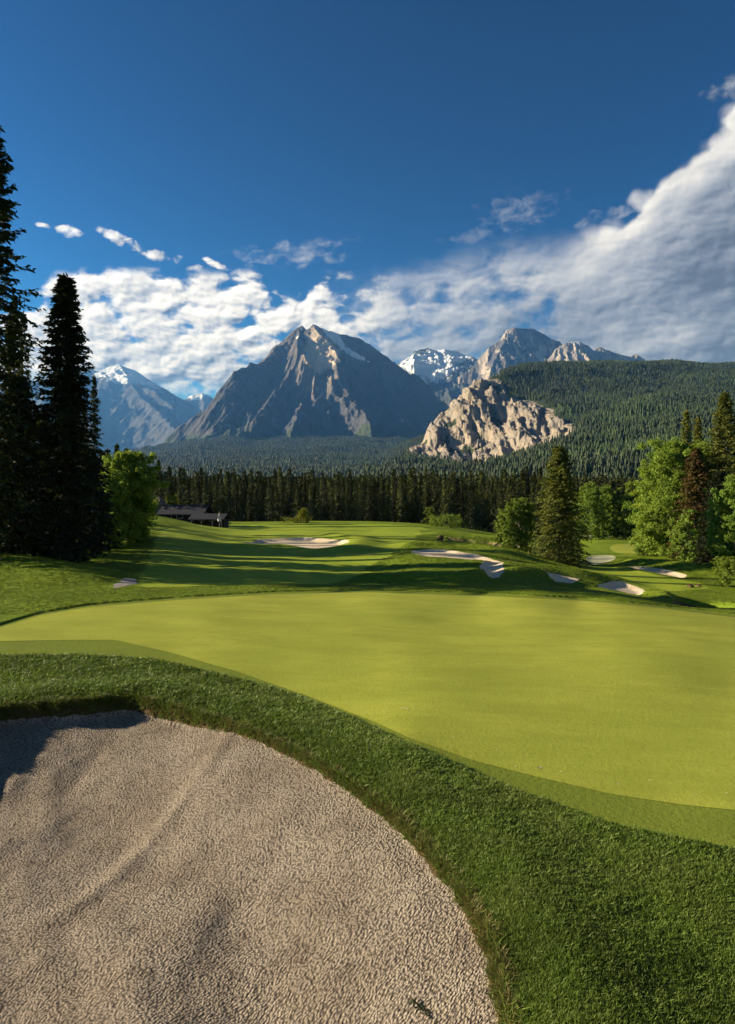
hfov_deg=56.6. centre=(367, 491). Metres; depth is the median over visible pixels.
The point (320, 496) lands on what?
spruce tree
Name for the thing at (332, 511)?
spruce tree
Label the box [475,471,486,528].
spruce tree
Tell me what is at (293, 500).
spruce tree
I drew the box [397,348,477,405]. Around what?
mountain
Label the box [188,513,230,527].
pavilion
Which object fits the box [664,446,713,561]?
spruce tree
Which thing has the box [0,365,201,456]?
mountain
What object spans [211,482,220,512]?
spruce tree
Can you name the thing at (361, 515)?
spruce tree
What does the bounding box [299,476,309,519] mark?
spruce tree
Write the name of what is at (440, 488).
spruce tree
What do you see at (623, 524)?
aspen tree
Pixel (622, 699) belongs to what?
putting green
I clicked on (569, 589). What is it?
rough turf
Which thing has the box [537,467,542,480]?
spruce tree
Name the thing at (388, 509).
spruce tree
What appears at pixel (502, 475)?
spruce tree
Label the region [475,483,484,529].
spruce tree
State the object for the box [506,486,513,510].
spruce tree
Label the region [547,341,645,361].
mountain
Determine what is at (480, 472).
spruce tree
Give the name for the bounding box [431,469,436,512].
spruce tree
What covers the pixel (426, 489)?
spruce tree
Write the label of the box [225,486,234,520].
spruce tree
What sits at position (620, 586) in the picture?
sand bunker
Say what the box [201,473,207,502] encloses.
spruce tree
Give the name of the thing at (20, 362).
spruce tree
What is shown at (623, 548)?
putting green
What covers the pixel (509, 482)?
spruce tree
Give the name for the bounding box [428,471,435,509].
spruce tree
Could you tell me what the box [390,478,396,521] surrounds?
spruce tree
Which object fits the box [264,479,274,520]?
spruce tree
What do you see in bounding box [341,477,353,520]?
spruce tree
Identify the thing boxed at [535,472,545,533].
spruce tree
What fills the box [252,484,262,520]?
spruce tree
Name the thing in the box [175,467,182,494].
spruce tree
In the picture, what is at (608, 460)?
hillside forest
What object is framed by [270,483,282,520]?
spruce tree
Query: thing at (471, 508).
spruce tree
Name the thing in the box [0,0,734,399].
sky
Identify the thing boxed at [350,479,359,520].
spruce tree
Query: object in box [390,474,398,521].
spruce tree
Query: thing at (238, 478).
spruce tree
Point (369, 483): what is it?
spruce tree
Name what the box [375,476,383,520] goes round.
spruce tree
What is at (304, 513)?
bush
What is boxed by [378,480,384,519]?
spruce tree
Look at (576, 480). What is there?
spruce tree
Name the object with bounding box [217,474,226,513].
spruce tree
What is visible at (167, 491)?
spruce tree
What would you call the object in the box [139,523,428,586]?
fairway
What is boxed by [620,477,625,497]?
spruce tree
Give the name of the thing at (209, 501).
spruce tree
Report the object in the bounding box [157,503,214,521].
lodge
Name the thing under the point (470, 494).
spruce tree
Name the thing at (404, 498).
spruce tree
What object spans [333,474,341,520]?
spruce tree
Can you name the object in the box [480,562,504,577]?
sand bunker
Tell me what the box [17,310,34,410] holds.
spruce tree
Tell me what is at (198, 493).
spruce tree
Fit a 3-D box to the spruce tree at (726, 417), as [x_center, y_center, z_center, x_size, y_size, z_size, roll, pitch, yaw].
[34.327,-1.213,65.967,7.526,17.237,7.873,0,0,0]
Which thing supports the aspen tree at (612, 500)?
on the ground at (598, 546)
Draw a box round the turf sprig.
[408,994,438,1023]
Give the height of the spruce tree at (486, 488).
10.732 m
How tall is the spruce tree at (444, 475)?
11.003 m
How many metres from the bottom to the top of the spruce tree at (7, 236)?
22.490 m
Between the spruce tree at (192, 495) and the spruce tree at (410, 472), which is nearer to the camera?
the spruce tree at (192, 495)
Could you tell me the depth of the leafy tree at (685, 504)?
65.97 m
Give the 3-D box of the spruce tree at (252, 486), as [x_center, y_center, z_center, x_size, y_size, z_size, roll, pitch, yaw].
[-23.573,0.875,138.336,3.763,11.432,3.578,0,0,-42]
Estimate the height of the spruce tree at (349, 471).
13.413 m
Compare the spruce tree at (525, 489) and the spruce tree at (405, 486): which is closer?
the spruce tree at (405, 486)
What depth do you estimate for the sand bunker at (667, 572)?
54.16 m
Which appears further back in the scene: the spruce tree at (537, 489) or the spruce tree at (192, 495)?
the spruce tree at (537, 489)
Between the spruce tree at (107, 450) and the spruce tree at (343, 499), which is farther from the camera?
the spruce tree at (343, 499)
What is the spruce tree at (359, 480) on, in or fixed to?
on the ground at (598, 546)
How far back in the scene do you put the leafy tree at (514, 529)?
61.18 m
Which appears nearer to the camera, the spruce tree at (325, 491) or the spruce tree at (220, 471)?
the spruce tree at (325, 491)
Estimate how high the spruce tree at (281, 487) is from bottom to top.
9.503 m
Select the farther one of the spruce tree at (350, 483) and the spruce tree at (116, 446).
the spruce tree at (350, 483)
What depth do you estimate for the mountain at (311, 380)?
5727.57 m
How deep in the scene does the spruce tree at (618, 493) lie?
138.37 m
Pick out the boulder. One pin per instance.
(162, 502)
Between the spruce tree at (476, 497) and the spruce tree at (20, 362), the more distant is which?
the spruce tree at (476, 497)
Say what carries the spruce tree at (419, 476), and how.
on the ground at (598, 546)
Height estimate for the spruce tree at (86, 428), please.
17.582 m
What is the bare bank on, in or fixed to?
on the ground at (598, 546)
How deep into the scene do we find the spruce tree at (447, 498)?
126.60 m
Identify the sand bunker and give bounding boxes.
[0,709,498,1023]
[243,537,348,547]
[411,549,499,561]
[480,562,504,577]
[546,571,578,582]
[586,555,615,564]
[598,581,643,594]
[630,567,685,577]
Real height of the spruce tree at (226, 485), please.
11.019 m
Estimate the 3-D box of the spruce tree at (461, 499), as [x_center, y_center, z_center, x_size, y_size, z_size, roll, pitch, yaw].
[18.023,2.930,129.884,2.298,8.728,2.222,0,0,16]
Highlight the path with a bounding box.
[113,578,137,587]
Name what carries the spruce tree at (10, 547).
on the ground at (598, 546)
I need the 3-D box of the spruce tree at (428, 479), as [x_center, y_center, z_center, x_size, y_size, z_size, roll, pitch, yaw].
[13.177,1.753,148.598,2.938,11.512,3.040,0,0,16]
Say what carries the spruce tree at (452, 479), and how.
on the ground at (598, 546)
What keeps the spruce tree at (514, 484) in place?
on the ground at (598, 546)
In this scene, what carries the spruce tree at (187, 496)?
on the ground at (598, 546)
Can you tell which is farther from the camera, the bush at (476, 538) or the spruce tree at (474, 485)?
the spruce tree at (474, 485)
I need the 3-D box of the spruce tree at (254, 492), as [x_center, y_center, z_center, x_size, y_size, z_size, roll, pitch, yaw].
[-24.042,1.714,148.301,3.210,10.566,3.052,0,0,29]
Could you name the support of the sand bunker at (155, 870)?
on the ground at (598, 546)
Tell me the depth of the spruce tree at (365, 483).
151.15 m
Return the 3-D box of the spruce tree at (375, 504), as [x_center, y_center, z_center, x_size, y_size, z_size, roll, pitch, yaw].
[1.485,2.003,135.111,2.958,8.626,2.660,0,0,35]
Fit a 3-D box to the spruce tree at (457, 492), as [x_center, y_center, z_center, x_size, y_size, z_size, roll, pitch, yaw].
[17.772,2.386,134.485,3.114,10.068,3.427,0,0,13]
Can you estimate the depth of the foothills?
4199.10 m
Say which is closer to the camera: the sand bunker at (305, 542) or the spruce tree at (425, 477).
the sand bunker at (305, 542)
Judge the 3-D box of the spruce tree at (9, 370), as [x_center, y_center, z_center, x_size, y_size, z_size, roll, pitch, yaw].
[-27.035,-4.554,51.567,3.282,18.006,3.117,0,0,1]
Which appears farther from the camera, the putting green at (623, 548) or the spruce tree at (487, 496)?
the spruce tree at (487, 496)
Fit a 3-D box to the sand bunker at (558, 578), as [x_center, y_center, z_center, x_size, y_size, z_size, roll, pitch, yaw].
[10.998,4.789,38.920,1.971,0.669,3.423,0,0,39]
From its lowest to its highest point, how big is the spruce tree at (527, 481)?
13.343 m
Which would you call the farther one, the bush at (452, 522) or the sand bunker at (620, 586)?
the bush at (452, 522)
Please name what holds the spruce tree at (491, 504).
on the ground at (598, 546)
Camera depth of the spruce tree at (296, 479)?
134.03 m
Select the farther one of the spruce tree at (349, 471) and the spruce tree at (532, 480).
the spruce tree at (349, 471)
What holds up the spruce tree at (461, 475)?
on the ground at (598, 546)
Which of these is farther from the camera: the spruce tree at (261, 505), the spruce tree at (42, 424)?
the spruce tree at (261, 505)
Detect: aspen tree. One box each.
[569,492,588,535]
[574,481,611,539]
[596,484,622,537]
[613,482,640,537]
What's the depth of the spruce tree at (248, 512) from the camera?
130.79 m
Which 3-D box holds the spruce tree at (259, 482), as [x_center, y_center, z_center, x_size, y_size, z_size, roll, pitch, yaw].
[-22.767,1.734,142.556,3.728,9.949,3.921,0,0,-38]
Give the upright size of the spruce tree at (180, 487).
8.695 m
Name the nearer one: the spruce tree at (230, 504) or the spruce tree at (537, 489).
the spruce tree at (230, 504)
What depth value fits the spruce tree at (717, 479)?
57.89 m
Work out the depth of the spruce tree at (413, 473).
138.45 m
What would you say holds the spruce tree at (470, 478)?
on the ground at (598, 546)
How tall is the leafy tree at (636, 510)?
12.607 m
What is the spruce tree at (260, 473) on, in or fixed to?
on the ground at (598, 546)
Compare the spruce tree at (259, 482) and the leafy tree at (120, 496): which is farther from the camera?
the spruce tree at (259, 482)
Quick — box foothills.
[129,437,401,464]
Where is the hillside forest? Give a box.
[110,358,734,479]
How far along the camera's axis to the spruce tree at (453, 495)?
128.06 m
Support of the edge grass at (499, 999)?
on the ground at (598, 546)
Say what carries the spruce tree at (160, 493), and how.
on the ground at (598, 546)
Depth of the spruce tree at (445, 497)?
123.61 m
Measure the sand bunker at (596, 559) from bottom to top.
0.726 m
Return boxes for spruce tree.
[0,125,66,559]
[0,313,17,507]
[0,373,58,555]
[2,293,24,521]
[5,412,87,550]
[9,273,122,562]
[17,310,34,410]
[71,452,124,551]
[82,404,91,497]
[86,375,103,457]
[105,448,111,466]
[113,443,120,456]
[156,475,163,498]
[163,466,173,502]
[164,479,171,498]
[164,480,169,500]
[170,482,175,496]
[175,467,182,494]
[176,474,179,500]
[176,477,184,504]
[181,468,186,499]
[183,478,190,504]
[190,480,196,504]
[191,471,201,504]
[193,483,200,504]
[194,467,203,504]
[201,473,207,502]
[201,481,207,504]
[204,477,208,503]
[206,476,213,508]
[210,473,219,512]
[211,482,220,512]
[215,473,220,512]
[216,484,227,513]
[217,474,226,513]
[218,468,224,502]
[221,471,230,513]
[225,471,231,512]
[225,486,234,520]
[230,469,235,520]
[230,479,239,520]
[232,474,243,520]
[236,484,244,521]
[240,476,253,520]
[241,470,253,520]
[243,468,256,520]
[245,488,251,520]
[249,476,257,520]
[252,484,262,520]
[253,477,266,520]
[254,470,264,520]
[256,483,268,520]
[259,477,266,520]
[264,476,278,519]
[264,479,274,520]
[267,486,276,520]
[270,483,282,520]
[271,469,278,519]
[275,476,287,520]
[277,466,285,520]
[277,494,285,520]
[283,468,291,509]
[283,489,289,520]
[284,468,293,519]
[287,480,298,516]
[289,478,300,518]
[291,482,301,520]
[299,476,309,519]
[300,483,311,516]
[303,472,314,520]
[306,484,315,519]
[310,469,316,520]
[311,479,320,520]
[313,486,322,520]
[314,478,320,519]
[316,477,324,520]
[319,471,327,520]
[319,478,331,520]
[324,480,334,520]
[328,487,336,520]
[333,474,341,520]
[334,471,342,520]
[338,478,346,520]
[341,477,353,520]
[343,484,350,520]
[347,469,353,520]
[349,474,354,520]
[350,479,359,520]
[352,476,365,520]
[356,477,366,520]
[356,487,364,520]
[363,478,366,520]
[363,486,372,520]
[365,479,372,520]
[366,477,380,520]
[369,481,380,520]
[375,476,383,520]
[376,473,385,518]
[377,477,388,521]
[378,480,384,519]
[382,474,392,518]
[382,483,394,521]
[385,468,397,520]
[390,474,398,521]
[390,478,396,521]
[393,475,403,521]
[395,475,406,521]
[397,474,408,521]
[401,474,410,522]
[405,475,418,522]
[406,467,415,521]
[406,467,420,522]
[407,480,410,521]
[412,483,425,522]
[417,472,423,522]
[420,467,433,520]
[420,481,430,521]
[424,474,432,521]
[425,480,432,521]
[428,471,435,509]
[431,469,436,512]
[433,476,444,523]
[433,483,441,523]
[439,478,449,525]
[440,472,461,519]
[440,473,447,515]
[443,482,453,523]
[450,481,457,522]
[454,478,462,519]
[457,477,469,525]
[457,484,466,527]
[458,471,467,525]
[464,482,477,528]
[466,468,473,520]
[466,486,474,528]
[469,474,480,527]
[471,481,478,525]
[471,488,480,529]
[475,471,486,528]
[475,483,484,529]
[478,470,483,507]
[480,479,495,527]
[483,480,495,531]
[483,484,498,531]
[492,479,498,529]
[492,481,503,531]
[496,479,504,525]
[500,468,506,507]
[501,471,508,508]
[501,476,512,508]
[504,484,510,507]
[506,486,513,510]
[512,474,517,503]
[515,477,521,514]
[518,469,528,496]
[521,482,529,530]
[524,445,594,566]
[525,472,531,530]
[529,474,534,506]
[529,484,537,529]
[534,479,538,527]
[534,483,541,533]
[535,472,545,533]
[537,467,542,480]
[537,485,546,534]
[575,475,578,492]
[615,485,620,535]
[617,485,626,535]
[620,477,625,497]
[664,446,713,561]
[679,409,693,444]
[687,470,733,566]
[692,417,704,469]
[702,391,734,498]
[725,446,734,510]
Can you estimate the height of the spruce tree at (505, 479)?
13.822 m
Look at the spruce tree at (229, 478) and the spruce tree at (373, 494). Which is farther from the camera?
the spruce tree at (229, 478)
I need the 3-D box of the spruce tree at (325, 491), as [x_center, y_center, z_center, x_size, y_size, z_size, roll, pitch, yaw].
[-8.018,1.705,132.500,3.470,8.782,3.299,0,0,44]
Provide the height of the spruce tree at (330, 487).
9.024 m
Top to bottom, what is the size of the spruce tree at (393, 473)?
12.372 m
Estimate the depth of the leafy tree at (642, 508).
73.88 m
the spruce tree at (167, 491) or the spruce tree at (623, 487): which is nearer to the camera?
the spruce tree at (167, 491)
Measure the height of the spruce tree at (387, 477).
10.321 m
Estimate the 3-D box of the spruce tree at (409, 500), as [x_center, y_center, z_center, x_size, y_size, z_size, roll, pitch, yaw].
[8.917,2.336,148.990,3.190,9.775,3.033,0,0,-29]
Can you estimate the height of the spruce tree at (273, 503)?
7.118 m
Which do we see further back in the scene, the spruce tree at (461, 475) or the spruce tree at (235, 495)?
the spruce tree at (461, 475)
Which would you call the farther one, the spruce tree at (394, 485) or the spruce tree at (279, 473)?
the spruce tree at (279, 473)
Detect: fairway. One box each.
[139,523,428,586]
[580,566,708,590]
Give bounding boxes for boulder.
[148,496,166,515]
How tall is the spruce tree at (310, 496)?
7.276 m
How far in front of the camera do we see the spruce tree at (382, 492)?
129.19 m
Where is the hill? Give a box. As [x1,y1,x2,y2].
[356,365,734,477]
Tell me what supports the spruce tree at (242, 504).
on the ground at (598, 546)
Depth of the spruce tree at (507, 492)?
129.93 m
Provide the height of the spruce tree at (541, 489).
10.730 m
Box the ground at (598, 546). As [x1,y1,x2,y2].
[0,516,734,994]
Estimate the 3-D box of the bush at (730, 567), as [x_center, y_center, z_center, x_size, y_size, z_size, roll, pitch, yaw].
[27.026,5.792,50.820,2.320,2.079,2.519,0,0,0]
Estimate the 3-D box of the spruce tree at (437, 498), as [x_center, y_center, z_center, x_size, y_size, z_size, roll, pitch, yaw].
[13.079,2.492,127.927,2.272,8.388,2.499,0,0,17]
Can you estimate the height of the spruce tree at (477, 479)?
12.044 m
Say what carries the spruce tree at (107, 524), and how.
on the ground at (598, 546)
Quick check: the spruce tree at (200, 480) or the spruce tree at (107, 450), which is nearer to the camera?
the spruce tree at (107, 450)
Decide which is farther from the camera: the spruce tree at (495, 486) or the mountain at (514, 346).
the mountain at (514, 346)
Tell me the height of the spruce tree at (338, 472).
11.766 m
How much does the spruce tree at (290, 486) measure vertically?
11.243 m
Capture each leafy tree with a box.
[95,450,170,540]
[96,475,138,547]
[492,508,511,542]
[499,497,539,549]
[622,446,672,547]
[627,461,671,554]
[629,492,669,551]
[634,436,712,557]
[669,477,704,545]
[669,508,706,561]
[684,443,734,493]
[689,474,734,567]
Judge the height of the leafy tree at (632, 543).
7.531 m
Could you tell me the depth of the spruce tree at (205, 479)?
139.82 m
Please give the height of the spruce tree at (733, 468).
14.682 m
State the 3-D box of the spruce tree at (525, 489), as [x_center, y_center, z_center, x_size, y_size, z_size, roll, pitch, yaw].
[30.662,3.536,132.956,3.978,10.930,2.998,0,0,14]
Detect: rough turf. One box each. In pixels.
[0,521,734,615]
[0,612,734,1023]
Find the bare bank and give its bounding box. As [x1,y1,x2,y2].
[445,537,501,546]
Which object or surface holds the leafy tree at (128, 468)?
on the ground at (598, 546)
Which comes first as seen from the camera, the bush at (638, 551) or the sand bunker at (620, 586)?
the sand bunker at (620, 586)
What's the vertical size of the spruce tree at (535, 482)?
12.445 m
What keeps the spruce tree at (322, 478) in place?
on the ground at (598, 546)
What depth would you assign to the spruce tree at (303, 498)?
129.55 m
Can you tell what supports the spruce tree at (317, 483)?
on the ground at (598, 546)
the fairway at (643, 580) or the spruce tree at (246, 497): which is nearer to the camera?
the fairway at (643, 580)
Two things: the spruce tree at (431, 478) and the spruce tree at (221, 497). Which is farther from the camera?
the spruce tree at (431, 478)
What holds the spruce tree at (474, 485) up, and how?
on the ground at (598, 546)
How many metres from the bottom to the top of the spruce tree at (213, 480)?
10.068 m
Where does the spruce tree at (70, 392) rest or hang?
on the ground at (598, 546)
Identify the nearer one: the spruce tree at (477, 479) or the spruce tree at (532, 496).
the spruce tree at (532, 496)
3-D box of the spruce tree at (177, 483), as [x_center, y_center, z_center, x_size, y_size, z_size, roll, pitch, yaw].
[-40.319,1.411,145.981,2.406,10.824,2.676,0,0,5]
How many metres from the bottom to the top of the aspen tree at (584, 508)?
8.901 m
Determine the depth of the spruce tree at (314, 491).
136.37 m
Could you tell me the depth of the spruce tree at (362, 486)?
139.70 m
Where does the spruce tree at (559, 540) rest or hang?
on the ground at (598, 546)
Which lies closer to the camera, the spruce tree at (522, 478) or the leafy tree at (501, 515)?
the leafy tree at (501, 515)
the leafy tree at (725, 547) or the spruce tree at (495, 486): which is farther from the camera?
the spruce tree at (495, 486)
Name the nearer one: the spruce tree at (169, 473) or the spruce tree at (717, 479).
the spruce tree at (717, 479)
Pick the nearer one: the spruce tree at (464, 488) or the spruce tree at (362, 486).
the spruce tree at (464, 488)
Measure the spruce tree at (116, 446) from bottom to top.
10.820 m
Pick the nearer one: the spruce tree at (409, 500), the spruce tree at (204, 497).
the spruce tree at (204, 497)
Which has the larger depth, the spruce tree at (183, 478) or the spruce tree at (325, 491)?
the spruce tree at (183, 478)
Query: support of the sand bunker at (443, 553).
on the ground at (598, 546)
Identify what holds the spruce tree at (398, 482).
on the ground at (598, 546)
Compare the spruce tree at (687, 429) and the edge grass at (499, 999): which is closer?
the edge grass at (499, 999)
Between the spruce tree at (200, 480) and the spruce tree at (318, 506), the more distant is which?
the spruce tree at (200, 480)
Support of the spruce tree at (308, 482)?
on the ground at (598, 546)
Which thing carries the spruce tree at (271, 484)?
on the ground at (598, 546)
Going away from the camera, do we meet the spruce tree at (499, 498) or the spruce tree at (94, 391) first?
the spruce tree at (94, 391)
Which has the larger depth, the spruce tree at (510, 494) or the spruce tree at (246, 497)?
the spruce tree at (246, 497)
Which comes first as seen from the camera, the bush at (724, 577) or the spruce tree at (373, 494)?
the bush at (724, 577)
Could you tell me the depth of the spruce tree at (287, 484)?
152.28 m
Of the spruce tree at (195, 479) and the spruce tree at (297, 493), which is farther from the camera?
the spruce tree at (195, 479)
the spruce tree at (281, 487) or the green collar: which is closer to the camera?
the green collar
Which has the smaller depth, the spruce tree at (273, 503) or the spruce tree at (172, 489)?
the spruce tree at (273, 503)
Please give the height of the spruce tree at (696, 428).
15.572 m
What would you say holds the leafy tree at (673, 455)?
on the ground at (598, 546)
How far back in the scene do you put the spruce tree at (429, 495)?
129.49 m
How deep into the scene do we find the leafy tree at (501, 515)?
65.73 m
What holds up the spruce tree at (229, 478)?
on the ground at (598, 546)
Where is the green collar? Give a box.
[0,590,734,846]
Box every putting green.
[0,592,734,809]
[610,544,636,553]
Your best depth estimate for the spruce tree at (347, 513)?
124.55 m
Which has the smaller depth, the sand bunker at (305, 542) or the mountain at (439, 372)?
the sand bunker at (305, 542)
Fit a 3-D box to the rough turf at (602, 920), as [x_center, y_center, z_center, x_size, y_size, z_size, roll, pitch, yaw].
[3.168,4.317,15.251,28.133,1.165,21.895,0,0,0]
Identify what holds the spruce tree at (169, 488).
on the ground at (598, 546)
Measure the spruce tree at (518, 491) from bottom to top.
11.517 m
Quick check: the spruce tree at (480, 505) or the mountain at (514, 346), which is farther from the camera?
the mountain at (514, 346)
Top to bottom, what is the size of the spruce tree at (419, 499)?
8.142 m
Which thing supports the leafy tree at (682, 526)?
on the ground at (598, 546)
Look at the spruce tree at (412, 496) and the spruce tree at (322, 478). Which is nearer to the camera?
the spruce tree at (412, 496)
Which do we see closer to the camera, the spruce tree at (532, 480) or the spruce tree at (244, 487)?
the spruce tree at (244, 487)
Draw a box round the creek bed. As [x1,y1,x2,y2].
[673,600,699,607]
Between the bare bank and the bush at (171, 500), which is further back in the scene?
the bush at (171, 500)
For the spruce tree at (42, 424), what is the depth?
41.68 m
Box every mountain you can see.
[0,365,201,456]
[163,324,448,442]
[185,393,212,410]
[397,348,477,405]
[456,328,561,386]
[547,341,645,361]
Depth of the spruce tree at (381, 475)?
165.00 m
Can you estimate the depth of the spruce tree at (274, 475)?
146.54 m
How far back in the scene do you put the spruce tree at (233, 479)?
142.37 m
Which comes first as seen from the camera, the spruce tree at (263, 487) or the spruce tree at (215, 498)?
the spruce tree at (215, 498)
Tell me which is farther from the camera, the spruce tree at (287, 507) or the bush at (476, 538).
the spruce tree at (287, 507)
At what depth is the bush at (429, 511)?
102.89 m
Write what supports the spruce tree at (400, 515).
on the ground at (598, 546)
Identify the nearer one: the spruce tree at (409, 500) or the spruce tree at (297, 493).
the spruce tree at (297, 493)
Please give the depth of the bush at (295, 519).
105.25 m
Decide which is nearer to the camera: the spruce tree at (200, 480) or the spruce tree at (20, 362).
the spruce tree at (20, 362)
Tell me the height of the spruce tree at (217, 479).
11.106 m
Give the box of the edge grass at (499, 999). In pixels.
[0,691,532,1023]
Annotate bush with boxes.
[165,495,185,504]
[273,516,312,523]
[297,508,309,522]
[422,506,435,524]
[428,513,465,527]
[458,536,498,544]
[633,544,654,555]
[711,555,734,576]
[712,573,733,586]
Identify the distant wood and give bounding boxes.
[161,473,725,533]
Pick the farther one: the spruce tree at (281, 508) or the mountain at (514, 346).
the mountain at (514, 346)
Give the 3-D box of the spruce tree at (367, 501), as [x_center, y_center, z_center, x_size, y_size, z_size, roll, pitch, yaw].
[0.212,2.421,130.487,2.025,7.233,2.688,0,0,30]
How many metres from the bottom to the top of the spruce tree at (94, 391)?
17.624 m
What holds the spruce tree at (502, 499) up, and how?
on the ground at (598, 546)
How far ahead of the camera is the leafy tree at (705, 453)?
69.50 m

